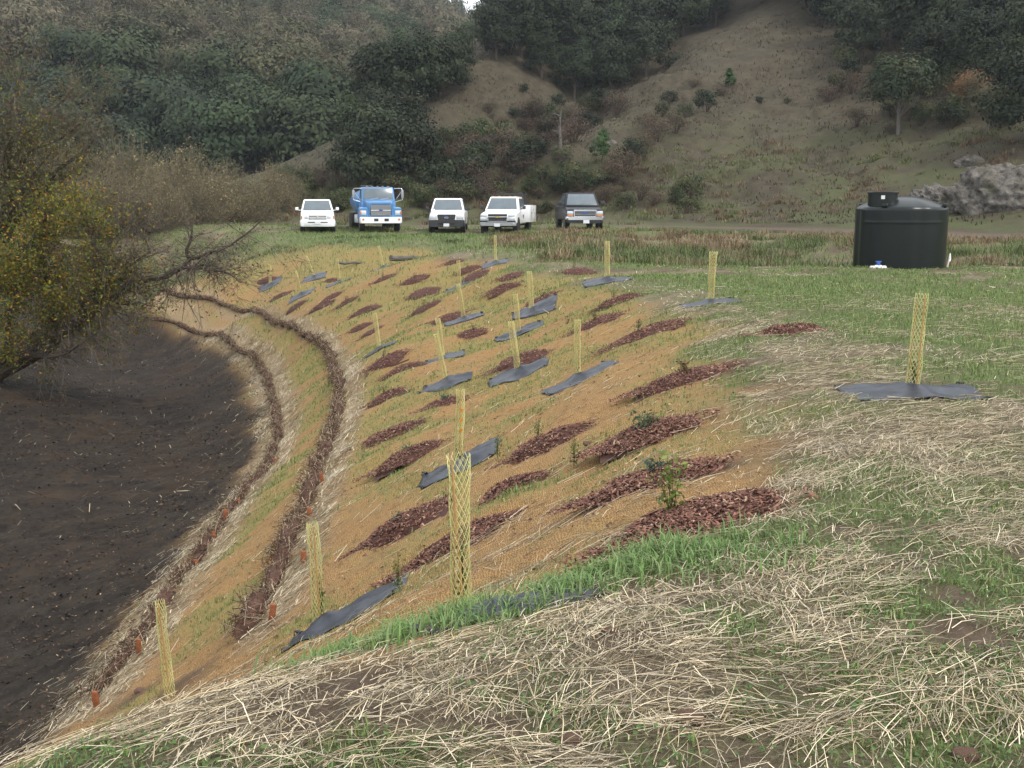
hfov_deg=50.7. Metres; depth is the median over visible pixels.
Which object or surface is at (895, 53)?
shrub
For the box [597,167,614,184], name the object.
shrub
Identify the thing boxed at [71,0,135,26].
oak tree
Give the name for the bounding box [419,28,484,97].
oak tree
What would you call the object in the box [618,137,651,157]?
shrub
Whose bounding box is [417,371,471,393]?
fabric mat
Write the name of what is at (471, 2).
sky
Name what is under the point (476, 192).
shrub
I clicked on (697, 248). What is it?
tall dry grass
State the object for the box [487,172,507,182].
shrub
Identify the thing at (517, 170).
shrub
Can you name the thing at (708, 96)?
shrub
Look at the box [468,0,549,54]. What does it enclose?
oak tree
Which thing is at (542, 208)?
shrub
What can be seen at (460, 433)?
tree tube
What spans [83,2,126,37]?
oak tree
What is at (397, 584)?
seedling
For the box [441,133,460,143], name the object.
shrub
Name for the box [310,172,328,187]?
shrub
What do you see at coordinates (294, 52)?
oak tree
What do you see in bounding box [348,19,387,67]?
oak tree
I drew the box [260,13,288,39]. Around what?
oak tree
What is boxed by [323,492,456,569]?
mulch mound
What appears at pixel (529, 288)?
tree tube
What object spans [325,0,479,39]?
distant wood
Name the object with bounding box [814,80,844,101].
shrub
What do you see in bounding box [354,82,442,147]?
oak tree
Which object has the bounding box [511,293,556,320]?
fabric mat
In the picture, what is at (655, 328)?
mulch mound
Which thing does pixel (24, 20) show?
oak tree
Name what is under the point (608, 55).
oak tree
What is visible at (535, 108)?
shrub
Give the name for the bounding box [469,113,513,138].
shrub
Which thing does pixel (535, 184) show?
shrub
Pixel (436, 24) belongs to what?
oak tree
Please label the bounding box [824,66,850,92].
shrub
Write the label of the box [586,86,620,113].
shrub
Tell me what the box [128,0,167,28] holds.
oak tree
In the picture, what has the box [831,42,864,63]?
shrub
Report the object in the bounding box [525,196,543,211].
shrub
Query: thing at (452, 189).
shrub
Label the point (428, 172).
shrub
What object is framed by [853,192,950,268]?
water tank
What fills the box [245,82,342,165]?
oak tree
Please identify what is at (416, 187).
shrub
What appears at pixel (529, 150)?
shrub
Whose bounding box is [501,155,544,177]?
shrub
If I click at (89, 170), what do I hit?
willow shrub
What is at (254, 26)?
oak tree
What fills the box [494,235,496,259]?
tree tube
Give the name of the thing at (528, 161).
shrub
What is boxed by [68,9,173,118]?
oak tree
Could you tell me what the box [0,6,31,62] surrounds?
oak tree
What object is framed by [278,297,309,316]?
mulch mound
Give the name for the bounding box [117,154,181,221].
willow shrub
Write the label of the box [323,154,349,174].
shrub
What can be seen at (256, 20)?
oak tree
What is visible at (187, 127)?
oak tree
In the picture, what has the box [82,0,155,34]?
oak tree
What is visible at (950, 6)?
oak tree
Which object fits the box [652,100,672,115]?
shrub
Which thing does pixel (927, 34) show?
oak tree
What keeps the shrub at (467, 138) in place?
on the ground at (354, 528)
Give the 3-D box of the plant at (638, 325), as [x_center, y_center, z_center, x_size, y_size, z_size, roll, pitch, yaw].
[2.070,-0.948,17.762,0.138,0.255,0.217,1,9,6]
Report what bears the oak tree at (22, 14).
on the mountain
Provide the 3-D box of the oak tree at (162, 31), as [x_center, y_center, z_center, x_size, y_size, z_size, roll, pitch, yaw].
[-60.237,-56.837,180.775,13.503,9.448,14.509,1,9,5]
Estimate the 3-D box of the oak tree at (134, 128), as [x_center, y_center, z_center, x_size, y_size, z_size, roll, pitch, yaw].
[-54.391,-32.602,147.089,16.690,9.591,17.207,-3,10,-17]
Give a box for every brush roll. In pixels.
[76,311,284,699]
[154,286,348,640]
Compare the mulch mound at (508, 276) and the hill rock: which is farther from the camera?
the hill rock
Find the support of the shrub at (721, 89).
on the ground at (354, 528)
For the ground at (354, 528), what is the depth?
18.47 m
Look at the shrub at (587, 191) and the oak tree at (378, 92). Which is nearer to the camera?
the shrub at (587, 191)
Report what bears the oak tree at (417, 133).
on the ground at (354, 528)
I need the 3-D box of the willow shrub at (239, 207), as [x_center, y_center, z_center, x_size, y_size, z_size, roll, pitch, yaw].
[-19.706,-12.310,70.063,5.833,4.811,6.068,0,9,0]
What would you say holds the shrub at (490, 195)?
on the ground at (354, 528)
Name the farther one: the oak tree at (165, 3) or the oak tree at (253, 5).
the oak tree at (253, 5)
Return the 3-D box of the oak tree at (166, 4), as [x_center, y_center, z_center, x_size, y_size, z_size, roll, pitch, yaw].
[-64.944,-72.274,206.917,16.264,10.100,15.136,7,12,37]
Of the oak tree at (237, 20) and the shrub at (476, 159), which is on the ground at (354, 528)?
the shrub at (476, 159)
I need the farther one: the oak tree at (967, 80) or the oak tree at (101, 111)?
the oak tree at (101, 111)
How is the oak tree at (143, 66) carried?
on the mountain
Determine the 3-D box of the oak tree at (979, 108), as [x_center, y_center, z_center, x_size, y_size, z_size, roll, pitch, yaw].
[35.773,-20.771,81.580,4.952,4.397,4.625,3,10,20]
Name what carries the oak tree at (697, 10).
on the ground at (354, 528)
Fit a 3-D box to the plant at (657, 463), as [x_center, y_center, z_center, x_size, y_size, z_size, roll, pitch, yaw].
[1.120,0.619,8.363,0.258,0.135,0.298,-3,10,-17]
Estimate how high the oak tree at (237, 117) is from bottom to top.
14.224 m
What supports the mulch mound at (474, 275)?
on the ground at (354, 528)
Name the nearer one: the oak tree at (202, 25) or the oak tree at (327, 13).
the oak tree at (202, 25)
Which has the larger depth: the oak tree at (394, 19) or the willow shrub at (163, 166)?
the oak tree at (394, 19)
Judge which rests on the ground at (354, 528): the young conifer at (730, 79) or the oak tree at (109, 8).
the young conifer at (730, 79)
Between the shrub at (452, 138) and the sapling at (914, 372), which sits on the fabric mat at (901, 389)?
the sapling at (914, 372)
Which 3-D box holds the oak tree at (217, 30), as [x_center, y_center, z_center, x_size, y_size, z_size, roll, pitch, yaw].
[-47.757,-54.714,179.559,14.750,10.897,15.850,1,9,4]
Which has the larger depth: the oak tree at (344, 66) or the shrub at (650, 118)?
the oak tree at (344, 66)
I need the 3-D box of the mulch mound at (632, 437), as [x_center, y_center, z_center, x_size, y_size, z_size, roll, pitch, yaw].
[1.178,0.463,10.216,1.622,0.177,0.987,-18,7,8]
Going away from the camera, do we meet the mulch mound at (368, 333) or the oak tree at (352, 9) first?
the mulch mound at (368, 333)
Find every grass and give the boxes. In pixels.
[7,221,1023,767]
[123,11,1023,271]
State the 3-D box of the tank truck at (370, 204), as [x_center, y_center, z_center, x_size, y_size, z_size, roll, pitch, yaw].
[-8.236,-10.519,64.534,2.940,2.671,8.440,-2,10,-12]
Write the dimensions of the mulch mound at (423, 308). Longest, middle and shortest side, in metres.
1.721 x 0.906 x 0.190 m
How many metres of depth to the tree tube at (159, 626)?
10.03 m
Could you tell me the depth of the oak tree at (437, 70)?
106.92 m
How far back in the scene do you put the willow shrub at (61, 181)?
64.67 m
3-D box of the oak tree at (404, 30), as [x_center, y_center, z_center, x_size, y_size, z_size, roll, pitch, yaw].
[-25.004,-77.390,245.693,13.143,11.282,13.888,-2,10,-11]
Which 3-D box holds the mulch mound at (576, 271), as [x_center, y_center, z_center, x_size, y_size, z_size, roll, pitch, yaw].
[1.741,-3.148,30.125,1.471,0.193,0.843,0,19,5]
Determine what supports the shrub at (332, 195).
on the ground at (354, 528)
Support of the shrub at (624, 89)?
on the ground at (354, 528)
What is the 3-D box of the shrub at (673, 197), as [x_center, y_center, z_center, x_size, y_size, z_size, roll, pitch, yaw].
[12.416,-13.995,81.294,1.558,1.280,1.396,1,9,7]
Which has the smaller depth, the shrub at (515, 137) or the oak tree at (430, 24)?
the shrub at (515, 137)
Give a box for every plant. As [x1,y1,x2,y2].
[401,444,413,449]
[532,414,543,438]
[628,409,660,428]
[634,319,641,330]
[635,455,672,470]
[646,448,691,510]
[673,358,689,372]
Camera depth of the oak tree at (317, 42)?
199.85 m
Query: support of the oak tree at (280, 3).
on the mountain
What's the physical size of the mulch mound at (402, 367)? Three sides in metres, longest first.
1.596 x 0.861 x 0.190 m
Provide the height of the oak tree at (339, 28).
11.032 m
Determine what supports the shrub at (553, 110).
on the ground at (354, 528)
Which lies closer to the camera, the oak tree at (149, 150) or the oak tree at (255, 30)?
the oak tree at (149, 150)
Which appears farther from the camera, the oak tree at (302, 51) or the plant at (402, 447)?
the oak tree at (302, 51)
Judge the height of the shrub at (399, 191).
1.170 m
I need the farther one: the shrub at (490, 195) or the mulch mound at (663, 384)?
the shrub at (490, 195)
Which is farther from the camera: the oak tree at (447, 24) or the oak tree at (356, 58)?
the oak tree at (447, 24)
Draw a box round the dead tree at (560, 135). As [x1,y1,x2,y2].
[552,109,565,163]
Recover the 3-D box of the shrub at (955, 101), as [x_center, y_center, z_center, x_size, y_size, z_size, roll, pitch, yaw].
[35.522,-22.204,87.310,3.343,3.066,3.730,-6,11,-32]
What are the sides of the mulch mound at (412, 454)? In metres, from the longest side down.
1.664 x 0.994 x 0.201 m
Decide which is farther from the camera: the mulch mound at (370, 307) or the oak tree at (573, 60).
the oak tree at (573, 60)
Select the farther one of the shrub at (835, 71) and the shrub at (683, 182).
the shrub at (835, 71)
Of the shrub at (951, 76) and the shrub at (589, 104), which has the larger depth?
the shrub at (589, 104)
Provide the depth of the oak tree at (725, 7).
139.22 m
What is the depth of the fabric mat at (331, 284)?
42.46 m
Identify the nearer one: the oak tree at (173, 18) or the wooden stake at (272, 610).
the wooden stake at (272, 610)
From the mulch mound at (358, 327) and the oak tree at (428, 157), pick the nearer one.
the mulch mound at (358, 327)
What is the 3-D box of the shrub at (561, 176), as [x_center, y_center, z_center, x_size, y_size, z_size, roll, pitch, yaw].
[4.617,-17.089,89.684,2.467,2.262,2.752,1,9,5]
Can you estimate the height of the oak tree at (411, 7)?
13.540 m
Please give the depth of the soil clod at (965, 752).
3.39 m
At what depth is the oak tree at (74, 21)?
165.53 m
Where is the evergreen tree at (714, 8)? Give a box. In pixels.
[709,0,730,26]
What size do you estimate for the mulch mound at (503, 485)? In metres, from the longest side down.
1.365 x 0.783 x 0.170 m
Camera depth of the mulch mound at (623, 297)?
22.28 m
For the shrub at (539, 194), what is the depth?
90.42 m
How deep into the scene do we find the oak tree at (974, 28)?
93.24 m
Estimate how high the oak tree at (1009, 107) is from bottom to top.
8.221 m
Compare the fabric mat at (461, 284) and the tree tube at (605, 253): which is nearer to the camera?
the tree tube at (605, 253)
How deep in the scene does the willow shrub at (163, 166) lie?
68.60 m
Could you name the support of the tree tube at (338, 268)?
on the ground at (354, 528)
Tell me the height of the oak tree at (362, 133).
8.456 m
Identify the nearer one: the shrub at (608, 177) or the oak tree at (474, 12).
the shrub at (608, 177)
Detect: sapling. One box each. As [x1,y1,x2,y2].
[313,575,325,614]
[455,532,468,599]
[910,360,919,381]
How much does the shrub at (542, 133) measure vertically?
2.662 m
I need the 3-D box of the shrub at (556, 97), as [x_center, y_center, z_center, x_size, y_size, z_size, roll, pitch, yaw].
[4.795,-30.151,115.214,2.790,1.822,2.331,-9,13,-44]
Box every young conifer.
[587,128,610,163]
[724,68,736,87]
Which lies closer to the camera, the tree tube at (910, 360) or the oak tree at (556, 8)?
the tree tube at (910, 360)
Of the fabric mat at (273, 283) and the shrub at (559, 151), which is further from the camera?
the shrub at (559, 151)
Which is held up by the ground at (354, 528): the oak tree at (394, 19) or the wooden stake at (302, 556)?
the wooden stake at (302, 556)
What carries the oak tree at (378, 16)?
on the mountain
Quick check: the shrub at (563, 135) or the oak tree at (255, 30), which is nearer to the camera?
the shrub at (563, 135)
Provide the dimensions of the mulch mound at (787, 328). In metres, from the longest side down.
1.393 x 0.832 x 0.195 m
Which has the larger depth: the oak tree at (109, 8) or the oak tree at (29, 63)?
the oak tree at (109, 8)
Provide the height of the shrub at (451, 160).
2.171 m
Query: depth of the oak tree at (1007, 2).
95.49 m
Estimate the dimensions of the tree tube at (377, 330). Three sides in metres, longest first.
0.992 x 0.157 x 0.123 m
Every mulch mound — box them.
[251,275,276,285]
[262,289,294,304]
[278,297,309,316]
[298,298,334,318]
[319,277,341,282]
[320,291,341,302]
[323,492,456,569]
[329,294,359,311]
[337,416,430,454]
[340,303,383,319]
[342,321,373,334]
[352,436,455,482]
[352,506,528,598]
[356,324,385,341]
[356,385,412,410]
[357,348,413,376]
[359,271,400,288]
[369,361,425,382]
[396,273,432,286]
[397,283,445,301]
[401,391,478,416]
[405,299,441,319]
[418,308,475,326]
[433,258,466,266]
[451,268,490,284]
[452,264,481,276]
[456,327,489,339]
[475,347,553,377]
[475,463,562,507]
[479,417,599,472]
[480,279,525,298]
[487,270,526,283]
[509,453,738,520]
[524,288,565,307]
[549,267,597,274]
[550,485,817,567]
[557,310,629,337]
[557,408,720,462]
[581,291,646,313]
[587,317,691,356]
[604,359,753,403]
[735,322,834,337]
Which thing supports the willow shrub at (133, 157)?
on the ground at (354, 528)
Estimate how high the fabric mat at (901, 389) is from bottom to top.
0.155 m
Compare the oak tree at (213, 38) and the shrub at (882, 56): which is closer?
the shrub at (882, 56)
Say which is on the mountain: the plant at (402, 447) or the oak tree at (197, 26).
the oak tree at (197, 26)
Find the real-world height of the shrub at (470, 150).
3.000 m
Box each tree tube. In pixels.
[155,598,174,699]
[294,271,301,291]
[306,256,314,274]
[306,521,324,621]
[335,259,340,280]
[373,313,381,349]
[378,246,383,265]
[433,333,446,378]
[435,318,444,356]
[446,452,471,606]
[454,388,464,458]
[456,261,460,286]
[456,284,464,316]
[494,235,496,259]
[508,321,519,368]
[513,294,520,331]
[527,271,533,306]
[574,319,580,372]
[604,241,609,276]
[708,251,717,298]
[905,293,928,383]
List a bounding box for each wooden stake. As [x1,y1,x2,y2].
[91,691,99,707]
[136,638,140,654]
[223,509,226,517]
[268,603,276,621]
[300,551,305,562]
[307,507,311,515]
[319,472,324,484]
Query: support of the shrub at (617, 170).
on the ground at (354, 528)
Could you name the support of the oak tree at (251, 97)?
on the mountain
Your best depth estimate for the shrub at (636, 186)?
82.72 m
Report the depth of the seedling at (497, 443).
12.40 m
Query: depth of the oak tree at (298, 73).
147.34 m
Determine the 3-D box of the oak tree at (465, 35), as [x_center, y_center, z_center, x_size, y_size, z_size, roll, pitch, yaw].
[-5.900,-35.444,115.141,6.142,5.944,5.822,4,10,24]
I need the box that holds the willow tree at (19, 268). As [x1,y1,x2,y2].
[0,24,331,403]
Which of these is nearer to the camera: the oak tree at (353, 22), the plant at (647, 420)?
the plant at (647, 420)
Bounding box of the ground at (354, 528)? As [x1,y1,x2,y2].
[0,0,1023,767]
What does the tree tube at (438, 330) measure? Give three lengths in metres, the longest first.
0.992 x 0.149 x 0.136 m
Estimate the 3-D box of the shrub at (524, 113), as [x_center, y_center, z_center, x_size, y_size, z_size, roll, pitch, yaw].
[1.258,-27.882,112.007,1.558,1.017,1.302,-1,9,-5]
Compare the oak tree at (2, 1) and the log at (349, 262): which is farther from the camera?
the oak tree at (2, 1)
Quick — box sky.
[450,0,481,12]
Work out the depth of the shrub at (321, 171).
94.96 m
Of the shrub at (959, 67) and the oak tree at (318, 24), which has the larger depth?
the oak tree at (318, 24)
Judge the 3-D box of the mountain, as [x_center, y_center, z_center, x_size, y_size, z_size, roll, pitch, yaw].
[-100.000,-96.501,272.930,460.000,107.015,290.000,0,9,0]
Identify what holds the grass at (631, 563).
on the ground at (354, 528)
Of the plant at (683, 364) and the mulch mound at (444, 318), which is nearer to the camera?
the plant at (683, 364)
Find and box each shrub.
[0,123,87,202]
[0,140,67,222]
[18,157,91,211]
[36,171,119,237]
[40,129,142,188]
[67,146,144,206]
[82,168,157,238]
[85,126,185,193]
[115,139,213,192]
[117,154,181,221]
[123,166,201,232]
[141,130,242,223]
[163,169,226,224]
[195,148,270,223]
[195,163,252,222]
[234,170,283,221]
[246,157,304,211]
[265,163,311,208]
[267,163,291,177]
[283,164,315,180]
[291,177,315,189]
[294,182,314,197]
[300,170,319,183]
[304,177,318,188]
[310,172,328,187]
[311,163,333,176]
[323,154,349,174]
[324,187,351,211]
[328,186,338,193]
[331,181,343,188]
[331,199,347,212]
[335,178,358,189]
[360,179,376,186]
[370,168,403,187]
[375,171,413,198]
[393,186,404,197]
[396,170,418,190]
[403,181,424,197]
[404,167,429,183]
[406,183,440,207]
[412,161,461,186]
[412,180,447,206]
[413,197,427,208]
[417,196,449,214]
[431,176,455,195]
[432,172,454,189]
[433,155,474,179]
[435,139,472,161]
[438,122,476,143]
[438,155,461,165]
[440,128,485,153]
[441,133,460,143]
[443,179,476,201]
[451,176,478,196]
[452,120,490,140]
[452,144,486,164]
[452,155,501,183]
[454,140,497,165]
[458,154,490,179]
[463,186,482,199]
[468,169,500,193]
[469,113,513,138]
[470,178,497,200]
[475,140,520,167]
[476,101,496,114]
[478,133,508,154]
[480,124,523,150]
[481,186,516,201]
[485,179,509,193]
[486,192,507,206]
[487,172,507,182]
[489,132,510,148]
[494,116,513,126]
[500,138,547,171]
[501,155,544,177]
[502,184,515,192]
[507,165,523,175]
[508,107,519,118]
[509,135,527,150]
[510,95,548,122]
[510,188,525,196]
[511,131,540,146]
[514,117,533,129]
[517,154,538,166]
[518,110,529,118]
[518,118,534,129]
[519,83,529,91]
[520,135,553,159]
[520,177,544,194]
[522,111,555,137]
[522,130,563,148]
[523,164,553,183]
[524,99,543,113]
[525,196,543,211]
[528,186,545,198]
[530,110,549,123]
[534,116,563,138]
[535,100,572,129]
[536,203,545,212]
[542,200,553,211]
[546,124,574,146]
[546,175,572,195]
[547,93,568,104]
[547,109,589,135]
[547,113,597,142]
[549,100,589,122]
[549,145,574,162]
[551,152,571,167]
[554,159,586,177]
[554,167,579,190]
[562,167,597,192]
[572,92,602,112]
[574,110,602,128]
[577,187,595,193]
[579,168,607,189]
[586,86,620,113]
[588,181,620,203]
[593,142,658,176]
[594,89,636,115]
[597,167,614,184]
[598,158,638,184]
[614,191,638,208]
[615,177,638,191]
[616,86,630,95]
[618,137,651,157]
[620,129,663,153]
[622,176,660,200]
[632,111,662,128]
[634,117,677,141]
[639,189,671,206]
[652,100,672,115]
[658,90,681,104]
[662,110,691,133]
[666,185,686,199]
[668,191,683,204]
[673,167,708,199]
[674,192,703,212]
[675,102,695,117]
[686,76,704,87]
[690,88,723,111]
[714,86,732,95]
[754,96,764,103]
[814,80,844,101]
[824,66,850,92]
[825,68,843,79]
[828,66,873,93]
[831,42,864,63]
[835,105,877,127]
[836,54,867,74]
[861,69,885,92]
[868,55,899,73]
[869,51,894,66]
[878,99,906,116]
[880,94,914,117]
[882,122,902,133]
[885,50,903,60]
[894,103,916,121]
[909,96,936,125]
[912,80,939,98]
[925,89,974,126]
[934,102,972,126]
[937,63,972,91]
[939,54,980,80]
[989,114,1010,126]
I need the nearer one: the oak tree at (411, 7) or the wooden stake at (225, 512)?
the wooden stake at (225, 512)
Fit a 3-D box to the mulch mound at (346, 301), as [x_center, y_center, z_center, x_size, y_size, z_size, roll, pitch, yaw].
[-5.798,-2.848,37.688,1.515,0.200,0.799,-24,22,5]
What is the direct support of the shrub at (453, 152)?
on the ground at (354, 528)
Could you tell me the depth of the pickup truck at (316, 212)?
60.82 m
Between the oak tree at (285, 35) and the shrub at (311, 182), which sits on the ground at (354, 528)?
the shrub at (311, 182)
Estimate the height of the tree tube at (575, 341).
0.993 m
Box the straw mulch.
[0,231,1023,767]
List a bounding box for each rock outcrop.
[909,182,946,201]
[940,162,1023,215]
[954,154,984,167]
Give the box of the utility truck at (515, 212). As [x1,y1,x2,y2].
[480,192,535,233]
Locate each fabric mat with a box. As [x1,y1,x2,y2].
[258,276,281,291]
[281,574,406,653]
[288,287,315,304]
[301,271,326,282]
[326,277,352,287]
[360,340,397,361]
[409,581,606,637]
[416,438,500,489]
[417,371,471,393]
[418,349,465,365]
[444,311,483,326]
[445,280,474,292]
[481,258,508,268]
[487,357,548,387]
[494,320,543,341]
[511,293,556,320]
[540,360,618,394]
[582,275,632,287]
[678,297,740,307]
[833,381,992,401]
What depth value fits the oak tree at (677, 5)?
135.12 m
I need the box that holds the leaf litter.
[0,329,270,763]
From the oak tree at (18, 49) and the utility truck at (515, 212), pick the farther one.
the oak tree at (18, 49)
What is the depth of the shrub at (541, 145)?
94.05 m
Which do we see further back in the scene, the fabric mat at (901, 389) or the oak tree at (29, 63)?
the oak tree at (29, 63)
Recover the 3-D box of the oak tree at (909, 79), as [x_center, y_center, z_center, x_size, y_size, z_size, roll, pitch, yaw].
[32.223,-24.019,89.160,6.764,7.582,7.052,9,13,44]
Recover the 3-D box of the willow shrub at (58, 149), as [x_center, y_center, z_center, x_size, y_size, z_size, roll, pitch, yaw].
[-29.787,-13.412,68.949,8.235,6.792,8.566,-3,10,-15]
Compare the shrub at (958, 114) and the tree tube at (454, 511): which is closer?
the tree tube at (454, 511)
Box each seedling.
[391,549,403,587]
[493,429,501,459]
[569,430,579,466]
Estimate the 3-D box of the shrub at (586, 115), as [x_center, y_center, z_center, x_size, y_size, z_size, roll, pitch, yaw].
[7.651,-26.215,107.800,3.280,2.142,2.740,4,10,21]
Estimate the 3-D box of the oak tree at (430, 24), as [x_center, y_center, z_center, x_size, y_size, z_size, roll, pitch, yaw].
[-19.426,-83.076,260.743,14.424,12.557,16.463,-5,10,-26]
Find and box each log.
[337,261,363,264]
[389,255,424,260]
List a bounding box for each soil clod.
[134,687,143,693]
[557,732,588,749]
[583,441,591,445]
[601,626,617,635]
[674,708,705,726]
[950,746,979,763]
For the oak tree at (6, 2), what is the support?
on the mountain
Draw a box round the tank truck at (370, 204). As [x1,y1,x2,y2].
[349,185,403,231]
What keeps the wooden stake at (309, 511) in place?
on the brush roll at (252, 609)
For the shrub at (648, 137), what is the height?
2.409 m
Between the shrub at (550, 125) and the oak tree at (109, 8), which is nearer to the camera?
the shrub at (550, 125)
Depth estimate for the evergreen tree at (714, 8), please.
139.57 m
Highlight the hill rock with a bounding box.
[606,140,616,145]
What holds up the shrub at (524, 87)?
on the ground at (354, 528)
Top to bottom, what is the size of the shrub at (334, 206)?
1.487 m
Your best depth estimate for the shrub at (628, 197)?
81.67 m
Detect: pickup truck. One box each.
[295,199,338,231]
[426,198,469,232]
[555,193,604,228]
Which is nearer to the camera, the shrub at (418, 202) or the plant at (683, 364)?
the plant at (683, 364)
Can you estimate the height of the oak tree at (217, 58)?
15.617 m
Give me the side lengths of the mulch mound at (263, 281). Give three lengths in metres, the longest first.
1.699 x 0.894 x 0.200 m
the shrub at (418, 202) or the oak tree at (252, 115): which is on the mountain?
the oak tree at (252, 115)
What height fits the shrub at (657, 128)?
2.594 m
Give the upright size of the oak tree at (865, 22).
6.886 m
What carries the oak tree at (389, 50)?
on the ground at (354, 528)
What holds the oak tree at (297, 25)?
on the mountain
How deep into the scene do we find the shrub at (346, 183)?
92.84 m
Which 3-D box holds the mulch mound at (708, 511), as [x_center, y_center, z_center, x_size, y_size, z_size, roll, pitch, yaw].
[1.081,0.825,6.670,1.846,0.178,1.035,-14,3,-23]
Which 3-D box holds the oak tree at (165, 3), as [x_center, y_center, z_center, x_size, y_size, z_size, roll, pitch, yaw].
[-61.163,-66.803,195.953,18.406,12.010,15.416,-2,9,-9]
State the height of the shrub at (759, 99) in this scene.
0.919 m
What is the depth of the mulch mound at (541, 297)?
26.05 m
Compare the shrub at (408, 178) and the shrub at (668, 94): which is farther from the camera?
the shrub at (668, 94)
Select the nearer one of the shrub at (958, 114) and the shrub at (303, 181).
the shrub at (958, 114)
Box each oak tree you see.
[0,0,18,33]
[0,0,29,21]
[0,0,83,70]
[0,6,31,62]
[0,39,16,71]
[0,49,34,81]
[0,68,27,94]
[0,80,99,164]
[0,102,80,165]
[1,55,65,87]
[2,31,38,63]
[2,61,88,107]
[11,6,43,51]
[20,17,117,97]
[21,1,108,82]
[28,0,84,24]
[45,78,107,112]
[52,0,112,33]
[57,89,117,144]
[58,1,127,35]
[63,109,165,170]
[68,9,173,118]
[70,0,146,22]
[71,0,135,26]
[76,57,155,125]
[79,7,161,59]
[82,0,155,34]
[82,64,215,140]
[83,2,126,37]
[85,41,160,80]
[88,134,183,181]
[119,15,180,66]
[123,0,212,50]
[126,75,195,131]
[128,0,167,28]
[131,0,156,12]
[135,19,209,90]
[136,0,205,36]
[139,0,197,14]
[142,77,240,154]
[146,105,242,178]
[159,23,268,105]
[162,80,294,178]
[171,0,243,17]
[175,26,242,89]
[178,6,246,45]
[182,12,222,42]
[182,34,202,53]
[193,0,264,36]
[194,18,262,48]
[204,79,286,154]
[206,61,281,94]
[206,79,241,99]
[210,19,267,72]
[215,64,321,163]
[226,6,323,91]
[231,6,273,42]
[235,0,279,21]
[238,9,272,34]
[241,31,325,88]
[243,18,271,46]
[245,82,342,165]
[256,3,280,21]
[257,20,316,48]
[258,0,319,19]
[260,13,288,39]
[260,13,335,66]
[260,43,360,157]
[266,0,323,43]
[273,32,326,66]
[280,11,337,57]
[280,40,319,61]
[288,27,327,59]
[296,124,340,152]
[301,13,354,50]
[302,1,358,22]
[306,32,355,84]
[309,13,362,54]
[318,97,425,186]
[327,89,405,151]
[329,29,366,58]
[332,2,392,41]
[334,84,386,126]
[336,6,379,43]
[339,41,423,98]
[342,37,392,91]
[344,0,404,29]
[346,29,449,112]
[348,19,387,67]
[349,6,388,38]
[350,15,393,45]
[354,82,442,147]
[354,103,454,188]
[366,0,401,28]
[381,13,409,30]
[384,8,433,33]
[384,20,426,37]
[385,21,472,104]
[389,27,422,47]
[395,1,434,31]
[398,119,449,173]
[407,23,432,36]
[411,9,455,34]
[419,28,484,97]
[421,16,453,34]
[433,17,473,42]
[438,20,482,67]
[466,0,491,23]
[466,0,528,59]
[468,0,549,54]
[480,0,568,57]
[515,0,591,64]
[523,27,564,78]
[544,36,607,99]
[549,0,620,54]
[573,0,617,24]
[581,0,636,63]
[585,33,650,92]
[603,0,665,64]
[617,13,685,75]
[627,0,691,44]
[655,0,719,34]
[689,0,733,26]
[798,0,851,26]
[815,0,882,41]
[824,0,896,62]
[847,0,931,47]
[852,44,945,134]
[875,0,954,42]
[878,3,918,42]
[891,13,969,87]
[914,0,981,28]
[933,0,1014,70]
[939,0,1019,40]
[943,64,998,115]
[951,77,1007,133]
[953,0,1023,40]
[953,39,1023,133]
[958,21,1023,89]
[985,0,1023,51]
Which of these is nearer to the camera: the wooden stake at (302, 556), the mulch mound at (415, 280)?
the wooden stake at (302, 556)
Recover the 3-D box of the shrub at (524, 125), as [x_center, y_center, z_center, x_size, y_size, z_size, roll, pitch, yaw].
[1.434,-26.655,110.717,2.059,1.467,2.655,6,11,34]
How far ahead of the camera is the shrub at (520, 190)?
89.96 m
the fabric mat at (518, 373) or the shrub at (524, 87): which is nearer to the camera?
the fabric mat at (518, 373)
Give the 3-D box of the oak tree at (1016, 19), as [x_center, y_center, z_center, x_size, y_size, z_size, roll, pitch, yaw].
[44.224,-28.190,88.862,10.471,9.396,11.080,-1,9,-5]
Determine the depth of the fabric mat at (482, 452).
12.94 m
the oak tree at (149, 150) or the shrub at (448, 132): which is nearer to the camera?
the shrub at (448, 132)
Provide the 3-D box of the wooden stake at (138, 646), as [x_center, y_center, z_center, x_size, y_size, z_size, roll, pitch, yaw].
[-4.557,3.257,13.195,0.088,0.324,0.065,2,10,11]
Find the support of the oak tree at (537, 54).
on the ground at (354, 528)
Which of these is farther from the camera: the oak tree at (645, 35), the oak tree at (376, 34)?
the oak tree at (376, 34)
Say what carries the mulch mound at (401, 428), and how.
on the ground at (354, 528)
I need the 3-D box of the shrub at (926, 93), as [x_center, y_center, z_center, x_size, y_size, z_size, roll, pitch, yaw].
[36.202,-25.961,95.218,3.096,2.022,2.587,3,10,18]
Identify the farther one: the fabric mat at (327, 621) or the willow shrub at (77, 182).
the willow shrub at (77, 182)
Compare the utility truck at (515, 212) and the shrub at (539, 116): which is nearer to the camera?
the utility truck at (515, 212)
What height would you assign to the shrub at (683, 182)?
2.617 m
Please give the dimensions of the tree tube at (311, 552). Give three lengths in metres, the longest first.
0.992 x 0.154 x 0.110 m
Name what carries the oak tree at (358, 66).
on the ground at (354, 528)
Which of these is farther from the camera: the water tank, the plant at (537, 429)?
the water tank
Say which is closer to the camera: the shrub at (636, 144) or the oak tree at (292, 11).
the shrub at (636, 144)

